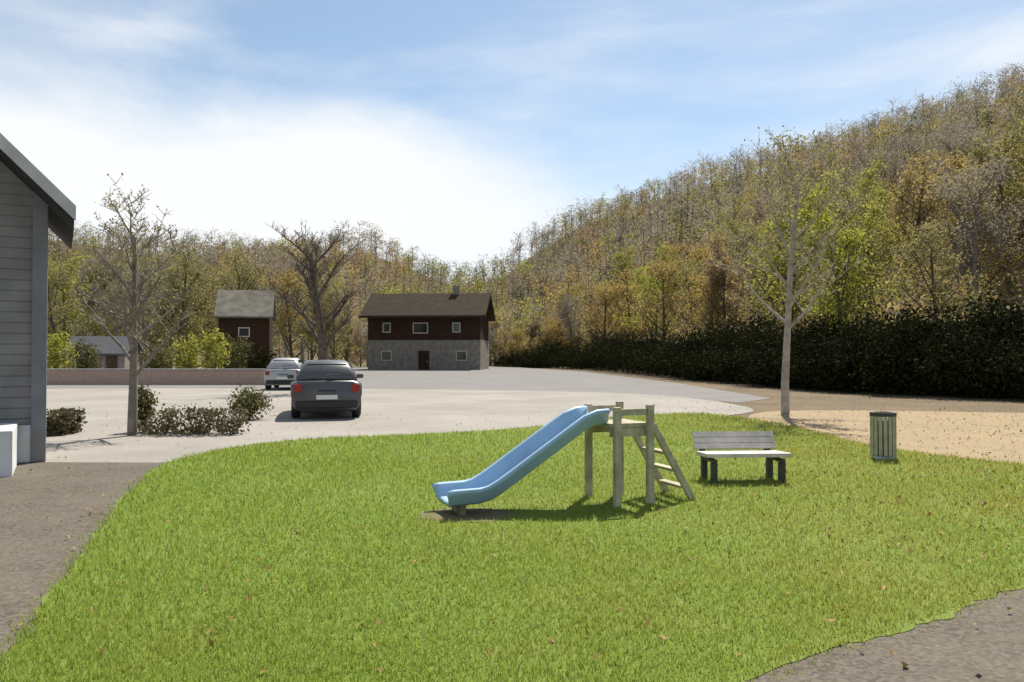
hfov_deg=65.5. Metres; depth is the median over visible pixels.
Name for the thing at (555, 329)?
tree
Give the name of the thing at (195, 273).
tree
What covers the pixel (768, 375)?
undergrowth bush
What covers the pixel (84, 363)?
shrub
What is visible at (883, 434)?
litter bin
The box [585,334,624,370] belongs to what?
undergrowth bush
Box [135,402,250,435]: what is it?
hedge
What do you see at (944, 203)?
tree
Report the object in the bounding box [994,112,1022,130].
tree
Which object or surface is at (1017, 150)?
tree
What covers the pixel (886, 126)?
wood
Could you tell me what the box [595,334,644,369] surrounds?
undergrowth bush
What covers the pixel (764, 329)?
undergrowth bush
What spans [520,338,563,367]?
undergrowth bush
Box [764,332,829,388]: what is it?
undergrowth bush
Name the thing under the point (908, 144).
tree
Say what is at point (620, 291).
tree
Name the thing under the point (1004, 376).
undergrowth bush
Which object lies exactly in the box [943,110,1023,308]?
tree
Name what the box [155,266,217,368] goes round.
tree
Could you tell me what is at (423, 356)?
door
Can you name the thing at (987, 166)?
tree
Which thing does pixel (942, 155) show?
tree
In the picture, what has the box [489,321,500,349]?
tree
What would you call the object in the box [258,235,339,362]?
tree
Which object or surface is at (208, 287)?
tree
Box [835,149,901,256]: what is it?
tree
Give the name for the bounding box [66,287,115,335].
tree
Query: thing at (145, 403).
shrub
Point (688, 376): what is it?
undergrowth bush
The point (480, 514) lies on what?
worn soil
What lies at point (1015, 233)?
tree
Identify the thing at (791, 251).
slender tree
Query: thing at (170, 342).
tree
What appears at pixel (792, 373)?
undergrowth bush
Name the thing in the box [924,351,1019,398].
undergrowth bush
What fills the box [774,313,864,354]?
undergrowth bush
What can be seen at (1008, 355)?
undergrowth bush
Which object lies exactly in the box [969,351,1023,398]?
undergrowth bush
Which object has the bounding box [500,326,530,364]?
tree
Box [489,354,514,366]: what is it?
undergrowth bush
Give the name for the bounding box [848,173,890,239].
tree
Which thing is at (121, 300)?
tree
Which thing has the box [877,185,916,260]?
tree
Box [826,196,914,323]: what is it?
tree
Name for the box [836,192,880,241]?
tree
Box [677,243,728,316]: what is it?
tree
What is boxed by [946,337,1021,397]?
undergrowth bush
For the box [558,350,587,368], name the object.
undergrowth bush
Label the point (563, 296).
tree
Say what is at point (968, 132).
tree
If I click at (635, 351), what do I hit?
undergrowth bush
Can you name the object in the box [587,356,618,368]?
undergrowth bush
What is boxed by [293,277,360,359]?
tree
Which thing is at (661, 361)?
undergrowth bush
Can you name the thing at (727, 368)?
undergrowth bush
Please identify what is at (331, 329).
tree
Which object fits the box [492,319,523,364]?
tree
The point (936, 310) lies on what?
undergrowth bush
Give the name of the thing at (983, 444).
sandy path
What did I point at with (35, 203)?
building
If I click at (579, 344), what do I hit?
undergrowth bush
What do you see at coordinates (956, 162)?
tree
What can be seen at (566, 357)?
undergrowth bush
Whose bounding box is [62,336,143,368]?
garden shed
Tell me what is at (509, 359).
undergrowth bush
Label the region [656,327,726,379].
undergrowth bush
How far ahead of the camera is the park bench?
10.41 m
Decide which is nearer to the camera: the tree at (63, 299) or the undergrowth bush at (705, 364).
the undergrowth bush at (705, 364)
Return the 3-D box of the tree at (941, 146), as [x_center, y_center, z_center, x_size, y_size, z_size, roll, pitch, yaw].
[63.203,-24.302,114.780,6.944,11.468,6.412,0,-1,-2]
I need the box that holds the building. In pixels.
[0,133,75,476]
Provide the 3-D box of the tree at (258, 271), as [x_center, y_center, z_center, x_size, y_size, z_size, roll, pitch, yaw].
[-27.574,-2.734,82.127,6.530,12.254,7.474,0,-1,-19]
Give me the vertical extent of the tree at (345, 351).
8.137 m
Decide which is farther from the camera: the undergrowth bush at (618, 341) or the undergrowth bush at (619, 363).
the undergrowth bush at (618, 341)
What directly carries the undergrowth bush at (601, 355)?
on the ground at (809, 399)
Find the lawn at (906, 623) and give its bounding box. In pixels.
[0,413,1023,681]
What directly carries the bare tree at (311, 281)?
on the ground at (809, 399)
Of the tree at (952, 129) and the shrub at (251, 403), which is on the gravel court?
the shrub at (251, 403)
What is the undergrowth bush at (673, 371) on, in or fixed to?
on the ground at (809, 399)
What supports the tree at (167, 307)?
on the ground at (809, 399)
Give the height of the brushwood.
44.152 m
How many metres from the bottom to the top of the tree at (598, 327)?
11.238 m
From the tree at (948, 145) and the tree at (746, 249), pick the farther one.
the tree at (746, 249)
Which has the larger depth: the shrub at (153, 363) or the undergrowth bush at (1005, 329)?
the shrub at (153, 363)
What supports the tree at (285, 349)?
on the ground at (809, 399)
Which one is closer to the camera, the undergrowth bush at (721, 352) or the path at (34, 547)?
the path at (34, 547)
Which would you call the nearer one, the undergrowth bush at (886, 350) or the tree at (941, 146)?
the undergrowth bush at (886, 350)
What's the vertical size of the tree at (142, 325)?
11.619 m
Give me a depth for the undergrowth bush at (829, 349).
35.24 m
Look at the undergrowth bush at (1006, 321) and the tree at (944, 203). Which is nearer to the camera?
the undergrowth bush at (1006, 321)
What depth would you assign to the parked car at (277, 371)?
36.61 m
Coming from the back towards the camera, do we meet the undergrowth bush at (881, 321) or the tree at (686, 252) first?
the tree at (686, 252)
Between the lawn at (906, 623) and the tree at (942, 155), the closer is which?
the lawn at (906, 623)
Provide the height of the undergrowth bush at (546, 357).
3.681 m
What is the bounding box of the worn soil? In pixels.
[418,508,516,521]
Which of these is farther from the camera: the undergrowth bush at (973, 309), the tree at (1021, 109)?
the tree at (1021, 109)
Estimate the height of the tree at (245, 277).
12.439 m
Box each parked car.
[264,358,303,389]
[287,360,362,417]
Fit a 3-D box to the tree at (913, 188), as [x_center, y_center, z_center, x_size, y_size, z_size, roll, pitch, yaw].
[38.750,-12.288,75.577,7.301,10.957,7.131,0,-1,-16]
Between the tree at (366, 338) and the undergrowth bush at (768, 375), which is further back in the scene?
the tree at (366, 338)
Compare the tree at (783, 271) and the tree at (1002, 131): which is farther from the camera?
the tree at (1002, 131)
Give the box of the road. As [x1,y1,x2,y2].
[47,366,769,402]
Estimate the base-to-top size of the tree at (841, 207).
11.568 m
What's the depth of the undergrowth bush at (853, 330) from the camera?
37.31 m
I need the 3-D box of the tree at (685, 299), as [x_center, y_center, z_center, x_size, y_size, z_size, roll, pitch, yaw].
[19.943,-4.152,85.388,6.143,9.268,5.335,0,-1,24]
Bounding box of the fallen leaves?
[12,397,1023,672]
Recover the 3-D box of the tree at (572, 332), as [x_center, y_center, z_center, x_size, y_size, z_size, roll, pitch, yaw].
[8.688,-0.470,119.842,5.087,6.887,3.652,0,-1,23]
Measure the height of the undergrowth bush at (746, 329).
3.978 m
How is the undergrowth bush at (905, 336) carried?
on the ground at (809, 399)
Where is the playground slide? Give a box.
[432,401,695,514]
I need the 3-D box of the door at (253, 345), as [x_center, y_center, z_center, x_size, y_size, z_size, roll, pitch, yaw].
[-19.176,1.417,56.943,1.600,2.400,0.076,0,-1,-14]
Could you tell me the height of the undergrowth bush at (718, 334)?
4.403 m
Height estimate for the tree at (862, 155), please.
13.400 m
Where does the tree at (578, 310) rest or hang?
on the ground at (809, 399)
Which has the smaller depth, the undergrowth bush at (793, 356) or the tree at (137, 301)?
the undergrowth bush at (793, 356)
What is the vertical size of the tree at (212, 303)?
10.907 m
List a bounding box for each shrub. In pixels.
[47,329,80,368]
[64,338,103,368]
[138,344,179,368]
[138,384,160,430]
[166,330,204,368]
[195,327,236,368]
[218,334,253,368]
[223,382,278,419]
[235,342,276,368]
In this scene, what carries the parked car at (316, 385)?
on the gravel court
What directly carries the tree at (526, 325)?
on the ground at (809, 399)
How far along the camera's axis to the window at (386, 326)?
88.21 m
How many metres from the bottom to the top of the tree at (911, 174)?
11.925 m
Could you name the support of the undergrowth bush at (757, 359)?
on the ground at (809, 399)
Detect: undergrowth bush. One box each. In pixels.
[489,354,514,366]
[499,342,533,367]
[510,351,548,367]
[511,353,548,367]
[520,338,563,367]
[522,349,553,367]
[535,342,571,367]
[536,343,575,367]
[542,332,581,366]
[548,350,588,368]
[557,345,591,367]
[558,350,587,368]
[567,355,596,369]
[569,330,604,361]
[575,348,609,369]
[583,330,621,362]
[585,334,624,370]
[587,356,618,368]
[589,331,629,371]
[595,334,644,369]
[596,327,645,372]
[602,341,644,373]
[614,347,665,374]
[617,340,666,372]
[630,327,678,370]
[633,349,679,376]
[639,337,683,370]
[640,334,694,375]
[643,331,702,378]
[648,344,675,375]
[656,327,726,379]
[661,352,720,378]
[671,343,741,380]
[677,327,732,379]
[677,357,738,380]
[682,342,738,382]
[686,317,745,376]
[695,315,753,380]
[699,339,755,382]
[705,347,757,383]
[708,311,778,377]
[716,319,793,379]
[725,313,802,381]
[729,331,791,385]
[729,333,796,386]
[731,318,793,383]
[740,335,782,384]
[742,353,806,387]
[748,351,827,386]
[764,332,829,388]
[767,317,828,384]
[767,325,843,387]
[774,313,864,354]
[775,344,838,389]
[777,315,863,352]
[780,340,862,390]
[801,312,886,389]
[805,341,881,392]
[820,316,890,348]
[820,348,900,392]
[836,321,902,392]
[845,301,932,352]
[850,355,921,394]
[853,315,949,393]
[856,318,955,393]
[862,332,953,395]
[864,312,944,364]
[880,297,967,350]
[880,341,968,396]
[910,335,995,394]
[914,313,1023,396]
[919,317,963,339]
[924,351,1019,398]
[940,291,1023,346]
[942,288,1018,344]
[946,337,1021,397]
[968,298,1023,355]
[969,304,1023,347]
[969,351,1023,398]
[979,347,1023,397]
[985,348,1023,397]
[988,344,1023,394]
[1008,303,1023,336]
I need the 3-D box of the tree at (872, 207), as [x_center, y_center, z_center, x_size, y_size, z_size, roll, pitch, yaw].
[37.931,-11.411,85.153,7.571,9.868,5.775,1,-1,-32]
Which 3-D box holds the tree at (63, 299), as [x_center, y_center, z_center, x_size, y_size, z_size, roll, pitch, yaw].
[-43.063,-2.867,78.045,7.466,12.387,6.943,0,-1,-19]
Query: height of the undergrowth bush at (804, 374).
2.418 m
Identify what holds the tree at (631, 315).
on the ground at (809, 399)
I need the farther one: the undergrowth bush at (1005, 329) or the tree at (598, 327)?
the tree at (598, 327)
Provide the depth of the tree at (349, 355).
118.76 m
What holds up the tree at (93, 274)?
on the ground at (809, 399)
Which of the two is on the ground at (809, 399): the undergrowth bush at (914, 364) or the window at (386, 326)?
the undergrowth bush at (914, 364)
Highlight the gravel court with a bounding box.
[42,388,752,461]
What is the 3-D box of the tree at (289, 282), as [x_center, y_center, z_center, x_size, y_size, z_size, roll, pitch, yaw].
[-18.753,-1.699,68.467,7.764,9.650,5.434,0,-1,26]
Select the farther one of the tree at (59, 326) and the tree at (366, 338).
the tree at (366, 338)
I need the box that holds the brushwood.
[552,192,1023,354]
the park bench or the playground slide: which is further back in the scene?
the park bench
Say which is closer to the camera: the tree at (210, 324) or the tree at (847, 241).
the tree at (847, 241)
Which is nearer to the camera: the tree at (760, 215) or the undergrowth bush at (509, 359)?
the undergrowth bush at (509, 359)
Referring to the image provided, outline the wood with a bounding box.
[48,62,1023,365]
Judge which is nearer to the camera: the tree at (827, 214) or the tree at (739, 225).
the tree at (827, 214)
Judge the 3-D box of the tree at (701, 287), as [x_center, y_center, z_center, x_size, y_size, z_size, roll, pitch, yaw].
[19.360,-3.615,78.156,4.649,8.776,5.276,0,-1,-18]
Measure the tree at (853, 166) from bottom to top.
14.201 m
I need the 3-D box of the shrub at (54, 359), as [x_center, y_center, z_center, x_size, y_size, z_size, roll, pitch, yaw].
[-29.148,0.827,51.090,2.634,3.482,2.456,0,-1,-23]
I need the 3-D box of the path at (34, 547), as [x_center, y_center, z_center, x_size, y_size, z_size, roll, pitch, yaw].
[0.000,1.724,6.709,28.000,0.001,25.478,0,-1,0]
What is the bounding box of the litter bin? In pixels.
[869,411,896,459]
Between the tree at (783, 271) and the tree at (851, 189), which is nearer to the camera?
the tree at (783, 271)
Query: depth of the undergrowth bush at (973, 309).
31.37 m
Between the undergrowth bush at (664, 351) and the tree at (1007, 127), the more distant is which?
the tree at (1007, 127)
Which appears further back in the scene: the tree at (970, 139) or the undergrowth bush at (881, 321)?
the tree at (970, 139)
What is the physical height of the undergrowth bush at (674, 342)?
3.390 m
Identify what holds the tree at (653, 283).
on the ground at (809, 399)
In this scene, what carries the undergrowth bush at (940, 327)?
on the ground at (809, 399)
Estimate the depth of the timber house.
88.11 m
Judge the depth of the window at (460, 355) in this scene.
87.54 m
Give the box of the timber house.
[359,286,495,369]
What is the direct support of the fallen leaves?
on the lawn at (906, 623)
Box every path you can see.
[0,462,1023,681]
[748,410,1023,463]
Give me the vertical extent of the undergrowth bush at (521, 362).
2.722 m
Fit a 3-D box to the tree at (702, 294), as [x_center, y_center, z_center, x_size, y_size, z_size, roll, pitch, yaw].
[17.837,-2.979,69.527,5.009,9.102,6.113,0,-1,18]
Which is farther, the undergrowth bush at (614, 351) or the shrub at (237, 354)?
the undergrowth bush at (614, 351)
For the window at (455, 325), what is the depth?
87.52 m
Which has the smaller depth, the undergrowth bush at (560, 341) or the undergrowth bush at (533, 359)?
the undergrowth bush at (560, 341)
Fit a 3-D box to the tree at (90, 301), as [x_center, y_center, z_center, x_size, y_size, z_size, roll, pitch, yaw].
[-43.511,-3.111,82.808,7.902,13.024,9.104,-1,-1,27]
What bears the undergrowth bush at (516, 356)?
on the ground at (809, 399)
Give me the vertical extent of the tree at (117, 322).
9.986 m
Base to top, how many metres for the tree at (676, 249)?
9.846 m
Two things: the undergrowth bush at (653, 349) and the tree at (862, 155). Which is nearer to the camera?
the undergrowth bush at (653, 349)
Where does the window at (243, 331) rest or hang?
in the barn
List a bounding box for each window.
[238,327,249,336]
[381,351,391,360]
[383,323,390,332]
[413,323,427,333]
[452,322,459,331]
[456,351,466,360]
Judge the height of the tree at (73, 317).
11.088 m
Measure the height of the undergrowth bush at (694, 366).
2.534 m
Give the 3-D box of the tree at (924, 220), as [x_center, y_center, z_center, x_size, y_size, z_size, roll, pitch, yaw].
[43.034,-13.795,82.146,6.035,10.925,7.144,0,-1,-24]
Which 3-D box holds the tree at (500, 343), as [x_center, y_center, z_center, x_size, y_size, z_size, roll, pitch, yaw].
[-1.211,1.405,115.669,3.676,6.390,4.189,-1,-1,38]
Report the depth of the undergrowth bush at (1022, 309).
30.43 m
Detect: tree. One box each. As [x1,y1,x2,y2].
[47,249,110,368]
[47,249,116,364]
[48,293,74,368]
[54,248,124,335]
[56,289,92,340]
[57,261,109,335]
[62,173,199,435]
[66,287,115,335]
[68,260,150,335]
[72,259,130,335]
[92,280,151,339]
[94,270,153,333]
[96,245,175,367]
[97,245,197,368]
[123,253,166,355]
[128,257,195,368]
[137,244,214,368]
[141,266,201,357]
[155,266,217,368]
[156,265,230,367]
[158,266,235,363]
[199,248,265,339]
[199,274,229,332]
[213,261,269,321]
[221,240,308,359]
[256,263,316,357]
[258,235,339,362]
[259,271,292,355]
[262,218,368,359]
[267,281,304,357]
[276,274,343,359]
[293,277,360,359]
[306,289,357,359]
[336,321,362,362]
[337,327,360,360]
[348,323,367,366]
[353,324,367,366]
[489,316,509,365]
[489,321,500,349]
[489,323,498,349]
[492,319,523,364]
[492,331,518,365]
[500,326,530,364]
[516,315,541,348]
[524,319,547,346]
[529,322,557,352]
[538,306,566,343]
[539,301,565,345]
[542,316,570,348]
[550,284,584,335]
[551,290,587,347]
[561,316,583,346]
[564,295,586,330]
[568,280,627,343]
[579,281,614,343]
[594,278,622,328]
[597,271,627,330]
[598,268,654,343]
[605,246,639,313]
[612,266,681,339]
[613,291,653,338]
[620,253,704,345]
[625,266,659,336]
[633,241,685,340]
[646,241,687,276]
[655,269,692,335]
[664,249,706,325]
[670,258,722,331]
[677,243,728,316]
[679,270,734,329]
[680,235,709,286]
[687,257,745,336]
[689,243,710,284]
[694,226,753,332]
[699,243,736,315]
[702,125,866,413]
[709,205,758,255]
[711,224,742,296]
[712,206,776,312]
[721,234,813,333]
[729,162,846,326]
[731,224,764,275]
[738,229,779,312]
[746,228,781,312]
[747,188,777,246]
[751,209,788,246]
[757,200,806,230]
[780,212,906,326]
[782,200,838,282]
[788,183,853,280]
[789,180,894,331]
[802,164,903,316]
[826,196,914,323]
[827,167,869,231]
[830,151,894,200]
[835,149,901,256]
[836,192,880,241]
[837,148,875,189]
[840,185,893,249]
[847,143,899,180]
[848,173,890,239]
[851,157,894,241]
[865,133,912,216]
[874,146,953,284]
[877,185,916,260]
[882,159,952,264]
[883,129,928,166]
[884,157,913,220]
[884,216,999,324]
[893,153,927,217]
[897,115,1009,216]
[897,153,947,255]
[906,170,1023,310]
[920,141,1023,312]
[925,153,972,216]
[928,149,1023,254]
[930,119,983,148]
[930,124,998,214]
[934,117,1021,256]
[934,134,954,174]
[935,149,949,176]
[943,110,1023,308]
[944,116,1006,161]
[954,127,988,141]
[966,144,1019,211]
[967,182,1023,292]
[990,131,1023,217]
[991,123,1022,138]
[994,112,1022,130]
[995,88,1023,175]
[995,118,1022,136]
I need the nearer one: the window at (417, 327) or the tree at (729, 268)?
the window at (417, 327)
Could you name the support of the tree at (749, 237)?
on the ground at (809, 399)
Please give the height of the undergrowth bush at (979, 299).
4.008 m
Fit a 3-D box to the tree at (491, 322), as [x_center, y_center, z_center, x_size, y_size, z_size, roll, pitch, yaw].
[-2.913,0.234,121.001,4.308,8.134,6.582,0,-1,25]
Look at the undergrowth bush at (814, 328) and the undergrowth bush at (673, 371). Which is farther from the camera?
the undergrowth bush at (673, 371)
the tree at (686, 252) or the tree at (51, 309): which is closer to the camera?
the tree at (51, 309)
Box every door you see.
[106,356,116,368]
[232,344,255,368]
[418,351,428,369]
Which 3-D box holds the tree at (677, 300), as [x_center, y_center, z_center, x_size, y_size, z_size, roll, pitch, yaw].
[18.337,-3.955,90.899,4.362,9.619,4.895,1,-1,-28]
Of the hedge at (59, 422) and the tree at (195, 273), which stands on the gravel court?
the hedge at (59, 422)
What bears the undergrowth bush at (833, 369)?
on the ground at (809, 399)
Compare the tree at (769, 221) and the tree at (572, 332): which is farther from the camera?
the tree at (572, 332)
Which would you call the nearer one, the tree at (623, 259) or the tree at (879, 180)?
the tree at (879, 180)
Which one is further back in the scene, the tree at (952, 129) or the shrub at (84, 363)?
the tree at (952, 129)
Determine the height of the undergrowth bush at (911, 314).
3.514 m
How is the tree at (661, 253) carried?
on the ground at (809, 399)
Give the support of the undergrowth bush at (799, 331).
on the ground at (809, 399)
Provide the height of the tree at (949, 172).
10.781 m
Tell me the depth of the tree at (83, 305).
90.33 m
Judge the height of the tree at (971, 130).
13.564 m
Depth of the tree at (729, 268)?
93.31 m
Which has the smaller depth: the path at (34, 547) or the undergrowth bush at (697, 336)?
the path at (34, 547)
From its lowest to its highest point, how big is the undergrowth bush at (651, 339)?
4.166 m
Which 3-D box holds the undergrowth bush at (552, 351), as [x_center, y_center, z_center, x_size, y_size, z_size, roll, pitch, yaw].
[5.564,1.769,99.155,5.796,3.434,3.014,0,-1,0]
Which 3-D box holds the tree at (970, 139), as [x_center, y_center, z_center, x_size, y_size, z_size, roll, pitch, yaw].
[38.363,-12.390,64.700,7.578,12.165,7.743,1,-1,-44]
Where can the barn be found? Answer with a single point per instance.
(249, 315)
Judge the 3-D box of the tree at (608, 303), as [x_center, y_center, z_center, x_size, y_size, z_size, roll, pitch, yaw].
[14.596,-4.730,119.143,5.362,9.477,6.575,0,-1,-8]
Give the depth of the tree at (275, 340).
96.30 m
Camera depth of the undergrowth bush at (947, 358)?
30.34 m
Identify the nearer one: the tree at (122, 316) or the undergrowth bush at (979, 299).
the undergrowth bush at (979, 299)
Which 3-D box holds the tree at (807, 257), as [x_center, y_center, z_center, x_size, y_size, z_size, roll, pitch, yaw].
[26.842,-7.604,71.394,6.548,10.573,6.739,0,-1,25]
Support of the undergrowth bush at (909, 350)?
on the ground at (809, 399)
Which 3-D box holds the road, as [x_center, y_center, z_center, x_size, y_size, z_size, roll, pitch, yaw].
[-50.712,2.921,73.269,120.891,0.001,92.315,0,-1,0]
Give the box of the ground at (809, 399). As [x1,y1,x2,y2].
[47,103,1023,417]
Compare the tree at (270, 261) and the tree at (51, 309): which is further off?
the tree at (270, 261)
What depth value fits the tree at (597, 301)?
111.18 m
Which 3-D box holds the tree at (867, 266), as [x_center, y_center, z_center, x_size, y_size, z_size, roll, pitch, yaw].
[18.596,-2.643,43.985,5.145,9.126,5.960,1,-1,-44]
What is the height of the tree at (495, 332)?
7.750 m
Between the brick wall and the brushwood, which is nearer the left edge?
the brick wall
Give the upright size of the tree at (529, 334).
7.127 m
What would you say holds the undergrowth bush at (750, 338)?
on the ground at (809, 399)
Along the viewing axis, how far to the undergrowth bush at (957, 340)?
29.65 m
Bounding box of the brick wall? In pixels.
[47,369,266,384]
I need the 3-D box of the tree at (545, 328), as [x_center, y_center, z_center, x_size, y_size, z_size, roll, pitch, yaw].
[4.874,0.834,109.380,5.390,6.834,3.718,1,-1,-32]
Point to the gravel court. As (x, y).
(417, 411)
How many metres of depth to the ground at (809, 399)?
51.05 m
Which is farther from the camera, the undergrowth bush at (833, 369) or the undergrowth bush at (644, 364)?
the undergrowth bush at (644, 364)
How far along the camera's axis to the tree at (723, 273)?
66.81 m
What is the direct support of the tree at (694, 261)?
on the ground at (809, 399)
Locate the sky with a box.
[0,0,1023,283]
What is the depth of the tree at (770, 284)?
57.63 m
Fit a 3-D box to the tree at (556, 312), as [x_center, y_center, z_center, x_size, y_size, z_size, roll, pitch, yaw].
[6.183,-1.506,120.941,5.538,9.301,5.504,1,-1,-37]
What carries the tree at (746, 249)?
on the ground at (809, 399)
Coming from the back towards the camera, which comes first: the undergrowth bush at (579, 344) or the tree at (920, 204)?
the undergrowth bush at (579, 344)
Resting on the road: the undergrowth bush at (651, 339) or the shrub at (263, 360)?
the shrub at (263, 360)
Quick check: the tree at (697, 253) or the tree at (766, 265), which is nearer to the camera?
the tree at (766, 265)
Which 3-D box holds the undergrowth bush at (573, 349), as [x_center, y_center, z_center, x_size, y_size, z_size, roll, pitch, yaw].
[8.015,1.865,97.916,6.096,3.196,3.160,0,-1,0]
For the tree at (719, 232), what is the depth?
114.56 m
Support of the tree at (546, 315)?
on the ground at (809, 399)
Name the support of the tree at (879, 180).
on the ground at (809, 399)
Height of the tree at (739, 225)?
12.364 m
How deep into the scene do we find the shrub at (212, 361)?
50.82 m
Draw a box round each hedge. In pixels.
[46,407,87,435]
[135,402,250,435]
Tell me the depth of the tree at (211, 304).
92.64 m
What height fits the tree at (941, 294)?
7.934 m
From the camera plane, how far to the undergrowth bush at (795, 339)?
38.97 m
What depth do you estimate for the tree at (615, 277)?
123.49 m
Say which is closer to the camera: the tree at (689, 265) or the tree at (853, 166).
the tree at (689, 265)
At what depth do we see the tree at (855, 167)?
113.60 m
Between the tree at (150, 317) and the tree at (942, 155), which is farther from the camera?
the tree at (942, 155)
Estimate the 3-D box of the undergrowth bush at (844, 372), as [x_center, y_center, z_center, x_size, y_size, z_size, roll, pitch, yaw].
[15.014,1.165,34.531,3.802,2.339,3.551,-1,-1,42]
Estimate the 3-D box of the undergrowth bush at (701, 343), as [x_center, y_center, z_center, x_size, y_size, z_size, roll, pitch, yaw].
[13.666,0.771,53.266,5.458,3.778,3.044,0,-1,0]
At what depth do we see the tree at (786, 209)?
109.74 m
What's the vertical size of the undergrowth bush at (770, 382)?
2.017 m
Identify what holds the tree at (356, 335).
on the ground at (809, 399)
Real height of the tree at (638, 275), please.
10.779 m
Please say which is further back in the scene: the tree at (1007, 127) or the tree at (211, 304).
the tree at (1007, 127)
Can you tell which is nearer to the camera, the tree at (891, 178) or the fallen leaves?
the fallen leaves
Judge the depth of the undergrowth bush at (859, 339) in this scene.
34.05 m
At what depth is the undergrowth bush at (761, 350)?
43.01 m
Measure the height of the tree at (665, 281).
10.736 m
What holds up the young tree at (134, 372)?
on the gravel court
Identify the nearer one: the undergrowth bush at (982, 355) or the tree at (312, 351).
the undergrowth bush at (982, 355)
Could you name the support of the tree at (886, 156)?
on the ground at (809, 399)
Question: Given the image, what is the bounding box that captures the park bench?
[692,431,791,482]
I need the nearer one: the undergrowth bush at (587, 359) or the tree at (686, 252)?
the undergrowth bush at (587, 359)
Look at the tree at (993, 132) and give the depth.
88.31 m
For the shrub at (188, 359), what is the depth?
52.73 m
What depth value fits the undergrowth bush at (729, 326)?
48.12 m
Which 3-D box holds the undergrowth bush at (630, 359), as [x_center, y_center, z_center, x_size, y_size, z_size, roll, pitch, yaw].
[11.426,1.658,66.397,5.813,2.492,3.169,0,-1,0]
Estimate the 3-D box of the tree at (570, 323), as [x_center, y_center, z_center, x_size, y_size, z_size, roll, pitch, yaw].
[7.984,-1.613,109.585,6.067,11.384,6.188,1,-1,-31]
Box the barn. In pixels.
[214,290,275,368]
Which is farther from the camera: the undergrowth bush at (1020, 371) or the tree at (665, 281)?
the tree at (665, 281)
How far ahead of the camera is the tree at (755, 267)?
87.74 m
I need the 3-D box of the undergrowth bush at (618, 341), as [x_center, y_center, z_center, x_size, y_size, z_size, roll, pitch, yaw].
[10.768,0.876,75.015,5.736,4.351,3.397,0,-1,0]
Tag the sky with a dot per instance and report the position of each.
(451, 128)
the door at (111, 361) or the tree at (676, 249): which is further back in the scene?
the tree at (676, 249)
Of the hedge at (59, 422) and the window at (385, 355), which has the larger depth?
the window at (385, 355)
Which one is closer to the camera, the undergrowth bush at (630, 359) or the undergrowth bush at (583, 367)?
the undergrowth bush at (630, 359)
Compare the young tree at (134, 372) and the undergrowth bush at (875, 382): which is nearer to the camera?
the young tree at (134, 372)
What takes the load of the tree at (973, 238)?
on the ground at (809, 399)
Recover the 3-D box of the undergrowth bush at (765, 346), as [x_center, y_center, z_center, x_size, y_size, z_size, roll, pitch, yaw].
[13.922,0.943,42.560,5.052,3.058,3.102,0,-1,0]
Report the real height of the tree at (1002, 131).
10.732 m

